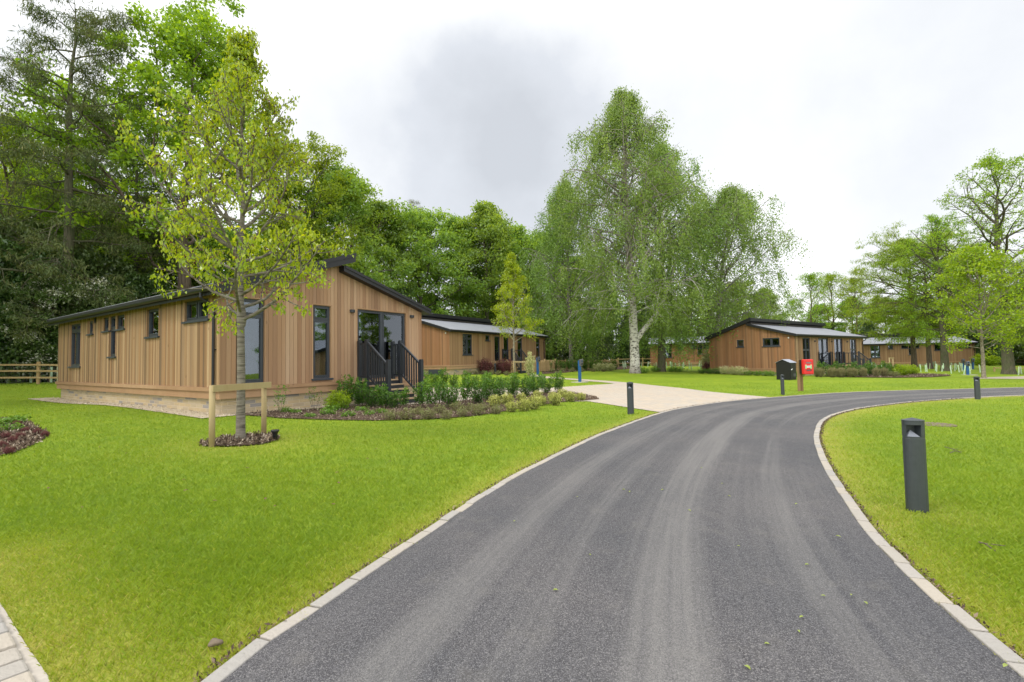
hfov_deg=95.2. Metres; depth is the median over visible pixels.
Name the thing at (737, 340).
window
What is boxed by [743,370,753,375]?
fern
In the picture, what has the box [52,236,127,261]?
laurel bush
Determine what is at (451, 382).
hedge shrub
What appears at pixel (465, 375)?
hedge shrub
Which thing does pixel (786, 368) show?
storage box
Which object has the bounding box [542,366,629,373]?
bark mulch
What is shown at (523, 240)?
sycamore tree
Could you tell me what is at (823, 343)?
patio door
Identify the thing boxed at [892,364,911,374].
golden shrub
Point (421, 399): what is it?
hedge shrub
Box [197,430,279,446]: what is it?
bark mulch
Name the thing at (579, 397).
shrub
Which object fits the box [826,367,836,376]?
grass tuft
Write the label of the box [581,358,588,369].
hedge shrub
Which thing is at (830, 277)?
ash tree
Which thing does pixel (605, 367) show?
variegated shrub
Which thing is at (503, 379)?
hedge shrub
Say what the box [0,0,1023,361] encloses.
sky
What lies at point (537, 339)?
window
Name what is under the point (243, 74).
cherry tree
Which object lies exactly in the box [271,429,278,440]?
garden spotlight
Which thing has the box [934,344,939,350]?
window
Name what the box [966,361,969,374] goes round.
charging post
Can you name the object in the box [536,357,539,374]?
charging post
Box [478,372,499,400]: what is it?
hedge shrub
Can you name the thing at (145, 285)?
laurel bush
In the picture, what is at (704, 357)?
flowering shrub
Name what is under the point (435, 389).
hedge shrub
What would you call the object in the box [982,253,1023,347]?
swamp cypress tree
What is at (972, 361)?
charging post
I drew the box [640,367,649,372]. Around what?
fern
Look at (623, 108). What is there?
birch tree
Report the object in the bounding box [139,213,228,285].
sycamore tree
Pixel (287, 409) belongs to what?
ground plant
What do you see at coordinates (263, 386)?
tree stake frame
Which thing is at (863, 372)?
grass tuft
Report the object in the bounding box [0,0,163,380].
larch tree
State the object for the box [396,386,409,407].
hedge shrub
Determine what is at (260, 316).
window
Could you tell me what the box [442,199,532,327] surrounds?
sycamore tree
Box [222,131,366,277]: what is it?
oak tree
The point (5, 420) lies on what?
ground plant
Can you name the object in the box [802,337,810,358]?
window
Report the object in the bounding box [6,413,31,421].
ground plant
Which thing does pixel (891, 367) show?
hedge shrub
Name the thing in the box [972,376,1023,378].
driveway
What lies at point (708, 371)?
round bush
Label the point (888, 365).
hedge shrub
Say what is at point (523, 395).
shrub
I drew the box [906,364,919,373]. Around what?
golden shrub
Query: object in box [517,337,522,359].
window
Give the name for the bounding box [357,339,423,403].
entrance steps
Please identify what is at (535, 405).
shrub
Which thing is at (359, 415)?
bark mulch
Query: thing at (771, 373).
fern
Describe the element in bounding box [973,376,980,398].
bollard light
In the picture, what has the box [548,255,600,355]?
sycamore tree
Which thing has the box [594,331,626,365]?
laurel bush
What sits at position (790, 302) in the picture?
ash tree
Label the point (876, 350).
window
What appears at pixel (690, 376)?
lawn
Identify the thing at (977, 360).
golden shrub
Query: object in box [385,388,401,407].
hedge shrub
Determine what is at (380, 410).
ground plant
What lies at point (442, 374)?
hedge shrub
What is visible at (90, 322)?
window
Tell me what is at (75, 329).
window
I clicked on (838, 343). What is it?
patio door
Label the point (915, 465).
bollard light
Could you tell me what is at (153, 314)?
window
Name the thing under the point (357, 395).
hedge shrub
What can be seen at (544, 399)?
shrub
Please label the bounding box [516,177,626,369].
birch tree
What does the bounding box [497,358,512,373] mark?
purple shrub
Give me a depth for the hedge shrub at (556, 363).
42.28 m
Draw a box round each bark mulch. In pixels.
[0,416,47,455]
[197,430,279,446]
[245,391,598,420]
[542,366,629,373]
[824,373,950,377]
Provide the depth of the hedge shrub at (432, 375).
23.57 m
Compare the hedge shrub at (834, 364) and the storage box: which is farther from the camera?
the hedge shrub at (834, 364)
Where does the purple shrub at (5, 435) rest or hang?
on the bark mulch at (30, 438)
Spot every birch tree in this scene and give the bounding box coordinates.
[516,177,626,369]
[542,85,722,373]
[591,141,742,371]
[636,181,812,370]
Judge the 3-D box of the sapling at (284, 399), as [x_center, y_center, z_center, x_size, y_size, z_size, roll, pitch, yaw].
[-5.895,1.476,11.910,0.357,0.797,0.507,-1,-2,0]
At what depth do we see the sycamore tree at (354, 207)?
37.59 m
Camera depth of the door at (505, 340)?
38.50 m
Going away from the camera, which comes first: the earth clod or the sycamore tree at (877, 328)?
the earth clod
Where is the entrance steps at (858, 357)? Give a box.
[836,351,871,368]
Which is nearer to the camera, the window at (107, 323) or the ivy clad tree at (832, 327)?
the window at (107, 323)
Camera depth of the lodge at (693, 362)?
61.85 m
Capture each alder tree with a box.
[890,210,997,370]
[906,148,1023,373]
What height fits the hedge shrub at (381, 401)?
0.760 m
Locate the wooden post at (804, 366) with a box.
[796,359,813,390]
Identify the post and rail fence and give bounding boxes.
[0,362,57,383]
[618,358,652,366]
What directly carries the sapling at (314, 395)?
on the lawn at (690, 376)
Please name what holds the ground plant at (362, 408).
on the bark mulch at (359, 415)
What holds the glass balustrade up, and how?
on the lodge at (767, 344)
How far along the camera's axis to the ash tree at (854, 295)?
82.19 m
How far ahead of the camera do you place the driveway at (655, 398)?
18.04 m
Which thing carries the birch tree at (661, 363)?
on the lawn at (690, 376)
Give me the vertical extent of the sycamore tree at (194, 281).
14.164 m
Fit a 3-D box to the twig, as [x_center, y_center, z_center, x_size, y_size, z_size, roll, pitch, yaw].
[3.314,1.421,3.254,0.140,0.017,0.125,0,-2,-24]
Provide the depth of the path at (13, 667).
1.99 m
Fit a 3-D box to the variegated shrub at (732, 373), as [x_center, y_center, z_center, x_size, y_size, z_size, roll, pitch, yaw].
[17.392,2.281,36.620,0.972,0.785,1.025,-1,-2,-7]
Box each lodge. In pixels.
[44,253,432,414]
[422,313,548,374]
[648,332,711,365]
[704,318,866,375]
[857,333,978,365]
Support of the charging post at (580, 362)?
on the lawn at (690, 376)
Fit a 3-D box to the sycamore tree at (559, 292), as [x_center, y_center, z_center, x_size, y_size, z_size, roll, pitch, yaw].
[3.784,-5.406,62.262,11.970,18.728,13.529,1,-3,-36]
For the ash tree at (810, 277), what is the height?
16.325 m
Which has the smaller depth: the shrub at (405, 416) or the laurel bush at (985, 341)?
the shrub at (405, 416)
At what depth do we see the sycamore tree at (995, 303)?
66.21 m
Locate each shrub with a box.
[0,432,11,437]
[1,446,14,454]
[7,435,17,441]
[20,426,30,431]
[40,431,49,436]
[322,390,352,407]
[335,374,356,401]
[350,377,370,405]
[361,384,381,406]
[375,383,391,407]
[381,409,397,420]
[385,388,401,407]
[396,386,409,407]
[397,407,416,419]
[411,381,425,406]
[413,405,424,413]
[419,407,436,419]
[422,377,441,408]
[424,370,429,384]
[428,373,438,382]
[432,375,449,405]
[432,404,446,412]
[436,367,448,383]
[439,410,452,419]
[440,381,464,405]
[448,374,458,386]
[449,400,464,410]
[456,407,468,416]
[458,374,474,403]
[461,370,470,384]
[464,403,475,410]
[469,376,487,402]
[469,404,486,415]
[478,357,494,372]
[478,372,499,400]
[486,394,501,406]
[488,404,502,413]
[489,376,506,398]
[494,375,506,387]
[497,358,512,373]
[501,392,514,404]
[504,373,519,396]
[505,401,517,411]
[510,371,519,385]
[516,374,532,395]
[516,392,525,400]
[516,398,531,411]
[524,351,535,375]
[524,394,541,409]
[527,372,541,392]
[533,390,542,397]
[537,395,547,405]
[540,374,554,392]
[547,392,562,405]
[550,370,564,391]
[551,358,559,369]
[557,359,566,370]
[557,388,566,397]
[564,391,576,401]
[566,358,575,369]
[573,361,577,370]
[576,392,585,400]
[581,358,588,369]
[588,360,596,369]
[593,362,602,370]
[600,363,609,370]
[607,363,615,370]
[700,349,709,365]
[701,361,709,372]
[718,366,729,373]
[728,366,739,374]
[735,366,748,374]
[814,361,826,368]
[823,363,834,376]
[832,361,842,376]
[838,363,851,375]
[850,361,859,372]
[856,363,868,375]
[864,360,875,375]
[880,360,890,372]
[889,362,897,373]
[890,371,900,376]
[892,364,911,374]
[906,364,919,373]
[970,353,990,365]
[980,355,1000,365]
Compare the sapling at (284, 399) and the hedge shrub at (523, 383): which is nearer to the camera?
the sapling at (284, 399)
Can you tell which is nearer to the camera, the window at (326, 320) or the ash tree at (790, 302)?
the window at (326, 320)
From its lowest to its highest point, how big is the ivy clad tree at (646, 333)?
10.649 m
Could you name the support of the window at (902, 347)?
in the lodge at (876, 352)
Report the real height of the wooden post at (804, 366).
1.520 m
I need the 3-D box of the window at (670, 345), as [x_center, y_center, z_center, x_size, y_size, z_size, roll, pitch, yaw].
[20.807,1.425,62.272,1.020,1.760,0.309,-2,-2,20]
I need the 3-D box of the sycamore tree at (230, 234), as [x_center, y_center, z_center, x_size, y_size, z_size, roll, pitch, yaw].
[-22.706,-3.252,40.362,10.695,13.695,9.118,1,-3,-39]
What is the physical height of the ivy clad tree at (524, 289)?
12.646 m
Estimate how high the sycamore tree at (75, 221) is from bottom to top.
17.338 m
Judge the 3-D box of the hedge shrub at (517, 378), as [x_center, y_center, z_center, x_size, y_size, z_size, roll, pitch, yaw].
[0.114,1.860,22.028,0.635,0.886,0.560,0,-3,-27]
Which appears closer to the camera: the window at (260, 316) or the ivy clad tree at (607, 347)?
the window at (260, 316)
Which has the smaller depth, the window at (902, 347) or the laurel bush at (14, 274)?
the laurel bush at (14, 274)
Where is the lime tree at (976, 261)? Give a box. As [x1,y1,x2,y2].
[921,242,1023,377]
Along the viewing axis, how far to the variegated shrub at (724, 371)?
37.38 m
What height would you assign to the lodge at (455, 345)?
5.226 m
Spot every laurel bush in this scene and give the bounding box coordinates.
[0,210,57,381]
[0,235,57,382]
[0,242,108,383]
[0,251,71,381]
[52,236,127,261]
[81,258,143,310]
[119,270,174,299]
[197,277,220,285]
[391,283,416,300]
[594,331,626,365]
[613,318,649,365]
[957,314,1022,364]
[973,315,1021,364]
[991,314,1023,365]
[1013,329,1023,362]
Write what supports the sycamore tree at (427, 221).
on the lawn at (690, 376)
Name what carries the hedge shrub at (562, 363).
on the lawn at (690, 376)
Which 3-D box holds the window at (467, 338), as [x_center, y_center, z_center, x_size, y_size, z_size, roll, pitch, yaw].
[-3.256,0.252,34.009,0.163,1.615,1.270,-2,-3,32]
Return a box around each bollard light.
[627,382,633,413]
[780,375,784,394]
[901,418,928,512]
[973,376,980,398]
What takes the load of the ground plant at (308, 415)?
on the bark mulch at (359, 415)
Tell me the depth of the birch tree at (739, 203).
42.12 m
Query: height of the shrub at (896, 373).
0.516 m
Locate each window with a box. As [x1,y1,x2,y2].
[67,322,80,367]
[86,319,93,335]
[101,316,110,332]
[106,314,117,357]
[114,312,124,330]
[144,306,159,338]
[181,296,209,323]
[236,297,265,383]
[311,303,333,380]
[462,333,473,355]
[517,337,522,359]
[536,338,539,357]
[665,345,671,357]
[736,339,743,347]
[762,337,779,346]
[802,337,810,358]
[850,338,857,362]
[870,345,880,357]
[901,345,908,348]
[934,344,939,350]
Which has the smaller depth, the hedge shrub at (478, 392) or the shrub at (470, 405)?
the shrub at (470, 405)
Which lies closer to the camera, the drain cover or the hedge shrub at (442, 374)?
the drain cover
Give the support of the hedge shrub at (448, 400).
on the lawn at (690, 376)
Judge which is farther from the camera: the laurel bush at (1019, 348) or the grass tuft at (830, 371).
the laurel bush at (1019, 348)
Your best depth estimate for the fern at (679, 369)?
42.86 m
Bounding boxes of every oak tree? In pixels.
[0,0,320,290]
[0,73,175,264]
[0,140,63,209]
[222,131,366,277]
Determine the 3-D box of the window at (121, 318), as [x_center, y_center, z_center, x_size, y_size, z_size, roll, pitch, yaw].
[-12.677,-0.615,15.192,0.850,0.565,0.163,-3,-3,34]
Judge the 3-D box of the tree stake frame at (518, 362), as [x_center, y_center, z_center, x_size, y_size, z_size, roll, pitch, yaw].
[0.642,1.962,32.850,1.319,1.124,0.112,0,-3,-31]
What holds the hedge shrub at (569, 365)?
on the lawn at (690, 376)
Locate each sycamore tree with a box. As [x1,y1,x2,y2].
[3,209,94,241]
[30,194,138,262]
[100,224,211,288]
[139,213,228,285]
[188,221,275,279]
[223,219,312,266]
[248,163,423,295]
[342,199,432,292]
[372,197,490,317]
[411,213,510,320]
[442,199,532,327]
[465,218,566,352]
[506,232,589,359]
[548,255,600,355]
[672,278,717,332]
[705,280,777,329]
[749,288,787,319]
[799,304,847,330]
[834,295,869,332]
[859,297,916,332]
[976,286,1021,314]
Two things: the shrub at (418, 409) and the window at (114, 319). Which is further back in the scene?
the window at (114, 319)
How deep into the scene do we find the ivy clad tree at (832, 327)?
83.55 m
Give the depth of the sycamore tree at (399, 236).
46.73 m
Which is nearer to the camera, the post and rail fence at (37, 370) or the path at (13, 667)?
the path at (13, 667)
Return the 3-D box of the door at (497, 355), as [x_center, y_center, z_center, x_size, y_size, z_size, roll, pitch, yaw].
[-1.217,0.628,37.259,0.119,2.080,0.880,-2,-3,32]
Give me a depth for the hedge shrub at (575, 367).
44.91 m
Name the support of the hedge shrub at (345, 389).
on the lawn at (690, 376)
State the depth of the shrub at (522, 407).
12.38 m
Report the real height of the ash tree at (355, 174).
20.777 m
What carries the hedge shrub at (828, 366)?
on the lawn at (690, 376)
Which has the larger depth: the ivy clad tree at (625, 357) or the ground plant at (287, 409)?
the ivy clad tree at (625, 357)
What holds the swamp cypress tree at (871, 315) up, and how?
on the lawn at (690, 376)
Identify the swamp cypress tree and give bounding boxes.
[833,221,991,366]
[860,224,990,368]
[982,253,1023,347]
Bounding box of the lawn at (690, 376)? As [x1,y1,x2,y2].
[0,364,1023,681]
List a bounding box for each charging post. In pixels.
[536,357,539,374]
[572,359,587,382]
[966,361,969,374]
[971,358,974,368]
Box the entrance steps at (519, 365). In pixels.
[502,348,529,373]
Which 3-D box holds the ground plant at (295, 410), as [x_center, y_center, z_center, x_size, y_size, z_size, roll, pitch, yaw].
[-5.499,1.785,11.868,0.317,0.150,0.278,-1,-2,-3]
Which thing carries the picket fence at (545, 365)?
on the lawn at (690, 376)
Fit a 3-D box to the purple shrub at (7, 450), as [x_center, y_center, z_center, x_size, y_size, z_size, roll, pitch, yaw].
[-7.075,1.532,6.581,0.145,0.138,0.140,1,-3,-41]
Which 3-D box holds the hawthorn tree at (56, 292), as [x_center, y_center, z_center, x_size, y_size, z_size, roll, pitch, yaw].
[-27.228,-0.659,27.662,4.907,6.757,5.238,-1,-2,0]
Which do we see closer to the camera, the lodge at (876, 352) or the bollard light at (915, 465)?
the bollard light at (915, 465)
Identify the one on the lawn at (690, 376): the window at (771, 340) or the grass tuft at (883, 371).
the grass tuft at (883, 371)
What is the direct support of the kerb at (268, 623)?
on the lawn at (690, 376)
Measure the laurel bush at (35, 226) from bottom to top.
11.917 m
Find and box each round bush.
[704,367,713,373]
[711,366,722,373]
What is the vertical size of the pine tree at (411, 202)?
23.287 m
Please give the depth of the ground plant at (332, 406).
12.34 m
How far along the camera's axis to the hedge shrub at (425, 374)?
23.26 m
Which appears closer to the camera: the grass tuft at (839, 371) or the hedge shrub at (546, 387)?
the hedge shrub at (546, 387)
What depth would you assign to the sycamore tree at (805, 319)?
90.89 m
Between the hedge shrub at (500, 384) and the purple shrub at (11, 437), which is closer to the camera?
the purple shrub at (11, 437)
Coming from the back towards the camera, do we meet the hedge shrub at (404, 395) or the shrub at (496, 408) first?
the hedge shrub at (404, 395)
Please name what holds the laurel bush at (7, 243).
on the lawn at (690, 376)
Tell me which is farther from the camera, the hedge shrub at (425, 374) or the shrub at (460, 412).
the hedge shrub at (425, 374)
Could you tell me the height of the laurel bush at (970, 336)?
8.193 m
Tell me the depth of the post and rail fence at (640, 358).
61.64 m
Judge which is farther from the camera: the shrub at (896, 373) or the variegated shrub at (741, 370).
the variegated shrub at (741, 370)
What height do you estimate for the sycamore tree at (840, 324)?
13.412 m
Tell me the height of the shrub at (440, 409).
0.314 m
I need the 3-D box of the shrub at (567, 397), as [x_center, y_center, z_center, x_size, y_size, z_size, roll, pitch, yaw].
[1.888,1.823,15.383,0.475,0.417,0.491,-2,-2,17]
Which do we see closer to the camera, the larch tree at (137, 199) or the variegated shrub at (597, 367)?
the larch tree at (137, 199)
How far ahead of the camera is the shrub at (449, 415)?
10.60 m
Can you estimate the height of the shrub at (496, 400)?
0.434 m
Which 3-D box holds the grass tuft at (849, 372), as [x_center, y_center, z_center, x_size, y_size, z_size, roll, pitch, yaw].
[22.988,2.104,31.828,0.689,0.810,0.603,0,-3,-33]
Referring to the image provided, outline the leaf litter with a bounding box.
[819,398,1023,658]
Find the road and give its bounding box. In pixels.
[222,387,1023,681]
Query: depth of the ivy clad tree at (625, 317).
67.46 m
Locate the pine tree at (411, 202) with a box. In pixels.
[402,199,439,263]
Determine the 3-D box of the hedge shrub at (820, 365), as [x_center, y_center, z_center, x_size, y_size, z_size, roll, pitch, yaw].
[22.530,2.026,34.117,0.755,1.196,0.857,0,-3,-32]
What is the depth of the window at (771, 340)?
36.17 m
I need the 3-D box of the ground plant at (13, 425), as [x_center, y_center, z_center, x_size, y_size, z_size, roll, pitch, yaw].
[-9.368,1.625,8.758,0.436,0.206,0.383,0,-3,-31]
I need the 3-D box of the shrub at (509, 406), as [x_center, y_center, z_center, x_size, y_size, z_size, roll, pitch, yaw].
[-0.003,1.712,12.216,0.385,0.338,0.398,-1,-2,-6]
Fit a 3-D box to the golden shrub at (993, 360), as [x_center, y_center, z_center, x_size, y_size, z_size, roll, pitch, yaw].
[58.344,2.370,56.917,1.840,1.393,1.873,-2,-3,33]
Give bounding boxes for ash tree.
[0,106,96,236]
[313,155,402,280]
[777,298,806,321]
[787,272,838,327]
[806,271,862,333]
[827,277,883,333]
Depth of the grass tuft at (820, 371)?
32.06 m
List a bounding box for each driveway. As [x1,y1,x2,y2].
[351,373,765,411]
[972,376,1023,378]
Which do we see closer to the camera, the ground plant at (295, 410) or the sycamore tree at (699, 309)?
the ground plant at (295, 410)
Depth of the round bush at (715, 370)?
38.27 m
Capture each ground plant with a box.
[0,414,27,425]
[0,422,25,430]
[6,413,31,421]
[278,406,291,411]
[289,409,301,412]
[304,413,316,416]
[319,409,337,414]
[323,403,340,410]
[340,410,356,416]
[353,406,368,410]
[363,409,376,414]
[376,408,387,412]
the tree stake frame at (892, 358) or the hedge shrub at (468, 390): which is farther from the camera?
the tree stake frame at (892, 358)
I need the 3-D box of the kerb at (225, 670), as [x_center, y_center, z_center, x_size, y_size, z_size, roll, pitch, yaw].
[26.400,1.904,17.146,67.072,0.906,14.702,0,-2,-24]
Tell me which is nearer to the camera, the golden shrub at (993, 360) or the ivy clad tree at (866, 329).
the golden shrub at (993, 360)
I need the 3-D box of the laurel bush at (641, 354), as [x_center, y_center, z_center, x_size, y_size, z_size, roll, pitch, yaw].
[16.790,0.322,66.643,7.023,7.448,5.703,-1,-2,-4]
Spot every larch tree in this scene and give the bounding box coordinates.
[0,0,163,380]
[76,102,196,286]
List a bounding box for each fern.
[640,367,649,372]
[650,366,660,371]
[666,366,676,371]
[674,366,683,371]
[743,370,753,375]
[753,370,761,375]
[765,370,775,375]
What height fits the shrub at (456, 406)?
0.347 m
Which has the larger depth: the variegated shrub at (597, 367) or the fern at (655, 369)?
the variegated shrub at (597, 367)
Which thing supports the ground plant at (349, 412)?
on the bark mulch at (359, 415)
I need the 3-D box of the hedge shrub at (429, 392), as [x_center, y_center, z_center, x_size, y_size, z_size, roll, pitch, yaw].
[-2.212,1.442,12.772,0.541,0.941,0.592,-1,-2,3]
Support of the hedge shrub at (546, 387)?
on the lawn at (690, 376)
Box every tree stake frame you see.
[208,382,270,446]
[513,361,527,374]
[889,357,893,370]
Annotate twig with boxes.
[978,541,1004,550]
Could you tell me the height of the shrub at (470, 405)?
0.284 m
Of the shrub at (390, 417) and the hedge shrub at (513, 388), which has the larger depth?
the hedge shrub at (513, 388)
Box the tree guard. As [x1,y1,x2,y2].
[49,367,52,382]
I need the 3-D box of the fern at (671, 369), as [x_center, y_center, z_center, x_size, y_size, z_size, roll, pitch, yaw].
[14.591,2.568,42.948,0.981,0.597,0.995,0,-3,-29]
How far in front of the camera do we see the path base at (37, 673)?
2.08 m
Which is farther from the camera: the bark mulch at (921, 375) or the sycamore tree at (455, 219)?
the sycamore tree at (455, 219)
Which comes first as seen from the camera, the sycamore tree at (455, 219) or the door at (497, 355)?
the door at (497, 355)
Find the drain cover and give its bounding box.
[925,422,956,426]
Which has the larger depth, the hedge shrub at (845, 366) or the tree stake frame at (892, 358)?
the tree stake frame at (892, 358)
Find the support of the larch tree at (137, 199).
on the lawn at (690, 376)
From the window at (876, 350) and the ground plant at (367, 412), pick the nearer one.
the ground plant at (367, 412)
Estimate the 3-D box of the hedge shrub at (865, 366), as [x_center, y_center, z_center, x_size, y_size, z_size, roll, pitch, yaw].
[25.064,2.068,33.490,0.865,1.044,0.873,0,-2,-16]
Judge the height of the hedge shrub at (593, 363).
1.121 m
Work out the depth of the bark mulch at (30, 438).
7.91 m
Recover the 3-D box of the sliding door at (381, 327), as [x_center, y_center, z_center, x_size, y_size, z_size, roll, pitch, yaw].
[-4.333,0.095,15.629,0.141,2.240,2.120,-3,-3,34]
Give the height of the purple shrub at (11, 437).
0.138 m
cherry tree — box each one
[112,24,353,439]
[491,252,544,372]
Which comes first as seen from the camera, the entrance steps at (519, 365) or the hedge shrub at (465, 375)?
the hedge shrub at (465, 375)
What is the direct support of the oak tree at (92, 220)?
on the lawn at (690, 376)
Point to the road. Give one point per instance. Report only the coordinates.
(658, 584)
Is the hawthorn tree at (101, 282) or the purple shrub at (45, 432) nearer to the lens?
the purple shrub at (45, 432)
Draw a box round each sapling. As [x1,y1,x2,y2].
[273,384,286,410]
[306,386,321,407]
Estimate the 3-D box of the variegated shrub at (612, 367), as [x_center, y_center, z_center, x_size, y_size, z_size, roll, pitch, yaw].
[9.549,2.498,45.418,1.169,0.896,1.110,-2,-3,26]
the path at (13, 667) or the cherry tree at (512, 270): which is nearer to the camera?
the path at (13, 667)
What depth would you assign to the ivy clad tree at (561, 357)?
59.30 m
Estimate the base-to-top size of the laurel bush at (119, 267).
8.938 m
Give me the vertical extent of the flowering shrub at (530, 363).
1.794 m
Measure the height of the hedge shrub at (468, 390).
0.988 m
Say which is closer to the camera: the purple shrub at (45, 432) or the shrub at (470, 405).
the purple shrub at (45, 432)
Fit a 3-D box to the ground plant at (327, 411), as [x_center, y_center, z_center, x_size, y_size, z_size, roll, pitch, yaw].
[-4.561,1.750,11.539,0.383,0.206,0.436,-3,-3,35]
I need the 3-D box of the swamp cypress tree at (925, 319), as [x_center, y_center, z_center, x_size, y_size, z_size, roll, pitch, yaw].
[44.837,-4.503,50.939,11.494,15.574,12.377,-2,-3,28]
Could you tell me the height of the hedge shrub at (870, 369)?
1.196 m
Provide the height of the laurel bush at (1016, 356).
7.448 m
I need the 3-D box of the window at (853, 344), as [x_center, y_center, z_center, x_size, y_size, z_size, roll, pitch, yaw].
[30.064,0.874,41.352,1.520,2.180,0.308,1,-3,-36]
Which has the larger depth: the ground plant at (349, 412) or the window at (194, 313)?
the window at (194, 313)
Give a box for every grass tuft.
[816,367,823,376]
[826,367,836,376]
[836,367,844,376]
[845,366,853,376]
[852,367,858,376]
[858,367,867,376]
[872,367,880,376]
[880,367,888,375]
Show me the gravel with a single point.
(199, 414)
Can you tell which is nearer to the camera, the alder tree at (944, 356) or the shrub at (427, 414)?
the shrub at (427, 414)
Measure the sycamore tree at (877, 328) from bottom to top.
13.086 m
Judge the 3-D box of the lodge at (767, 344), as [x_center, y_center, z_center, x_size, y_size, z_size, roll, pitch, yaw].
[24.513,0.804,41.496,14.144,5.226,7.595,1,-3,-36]
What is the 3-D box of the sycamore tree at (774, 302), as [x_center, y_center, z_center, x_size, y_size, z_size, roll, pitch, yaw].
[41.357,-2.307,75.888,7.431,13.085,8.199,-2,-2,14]
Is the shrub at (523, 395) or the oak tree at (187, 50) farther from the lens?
the oak tree at (187, 50)
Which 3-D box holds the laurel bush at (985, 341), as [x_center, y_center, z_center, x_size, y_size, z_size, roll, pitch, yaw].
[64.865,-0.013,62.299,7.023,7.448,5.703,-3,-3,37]
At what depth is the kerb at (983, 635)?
2.78 m
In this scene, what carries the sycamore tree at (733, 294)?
on the lawn at (690, 376)
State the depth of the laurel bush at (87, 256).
28.14 m
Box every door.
[356,308,406,377]
[494,336,500,361]
[503,336,508,361]
[790,363,795,378]
[818,337,828,352]
[834,338,843,364]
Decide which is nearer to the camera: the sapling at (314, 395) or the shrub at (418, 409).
the shrub at (418, 409)
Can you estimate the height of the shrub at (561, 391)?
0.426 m
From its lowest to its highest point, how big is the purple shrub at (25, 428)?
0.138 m
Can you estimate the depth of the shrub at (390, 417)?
10.43 m
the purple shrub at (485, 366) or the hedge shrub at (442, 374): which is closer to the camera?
the hedge shrub at (442, 374)
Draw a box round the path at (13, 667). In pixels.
[0,616,35,681]
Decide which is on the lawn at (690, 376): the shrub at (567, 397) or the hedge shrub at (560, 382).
the hedge shrub at (560, 382)
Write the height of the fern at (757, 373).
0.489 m
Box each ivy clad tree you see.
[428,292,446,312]
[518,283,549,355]
[543,300,568,360]
[557,282,600,365]
[573,303,612,361]
[601,289,629,362]
[615,305,648,365]
[637,302,657,365]
[825,323,835,329]
[860,321,876,333]
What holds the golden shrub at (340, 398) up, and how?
on the bark mulch at (359, 415)
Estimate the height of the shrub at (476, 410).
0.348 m
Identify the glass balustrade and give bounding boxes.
[818,352,832,365]
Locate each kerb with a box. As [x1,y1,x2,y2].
[192,395,794,681]
[201,387,1022,681]
[814,395,1023,677]
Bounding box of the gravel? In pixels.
[28,397,356,418]
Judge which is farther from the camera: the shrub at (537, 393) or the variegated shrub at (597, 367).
the variegated shrub at (597, 367)
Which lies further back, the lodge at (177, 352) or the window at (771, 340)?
the window at (771, 340)
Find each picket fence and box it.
[484,359,555,372]
[556,358,617,369]
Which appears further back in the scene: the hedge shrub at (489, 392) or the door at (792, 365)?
the door at (792, 365)
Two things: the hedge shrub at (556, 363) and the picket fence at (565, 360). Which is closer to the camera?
the hedge shrub at (556, 363)
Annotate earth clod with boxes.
[208,638,223,646]
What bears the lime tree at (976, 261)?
on the lawn at (690, 376)
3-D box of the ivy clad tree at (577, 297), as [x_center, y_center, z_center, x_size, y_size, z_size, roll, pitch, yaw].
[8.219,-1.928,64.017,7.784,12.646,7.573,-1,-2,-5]
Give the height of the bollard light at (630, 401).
0.892 m
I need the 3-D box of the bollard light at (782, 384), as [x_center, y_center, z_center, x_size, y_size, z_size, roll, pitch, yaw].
[10.721,1.773,18.549,0.169,0.892,0.122,0,-3,-30]
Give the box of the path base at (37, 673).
[0,603,48,681]
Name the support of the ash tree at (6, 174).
on the lawn at (690, 376)
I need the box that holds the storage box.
[775,359,796,379]
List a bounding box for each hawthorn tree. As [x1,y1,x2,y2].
[0,274,101,381]
[39,275,136,367]
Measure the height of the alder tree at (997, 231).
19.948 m
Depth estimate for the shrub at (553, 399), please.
14.00 m
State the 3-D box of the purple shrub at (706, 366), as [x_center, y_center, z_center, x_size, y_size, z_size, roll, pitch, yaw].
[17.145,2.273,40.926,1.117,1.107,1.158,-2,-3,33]
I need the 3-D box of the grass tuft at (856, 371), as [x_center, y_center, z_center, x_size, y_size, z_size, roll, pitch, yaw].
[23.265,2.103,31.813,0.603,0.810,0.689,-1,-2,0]
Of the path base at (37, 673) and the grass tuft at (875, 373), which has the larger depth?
the grass tuft at (875, 373)

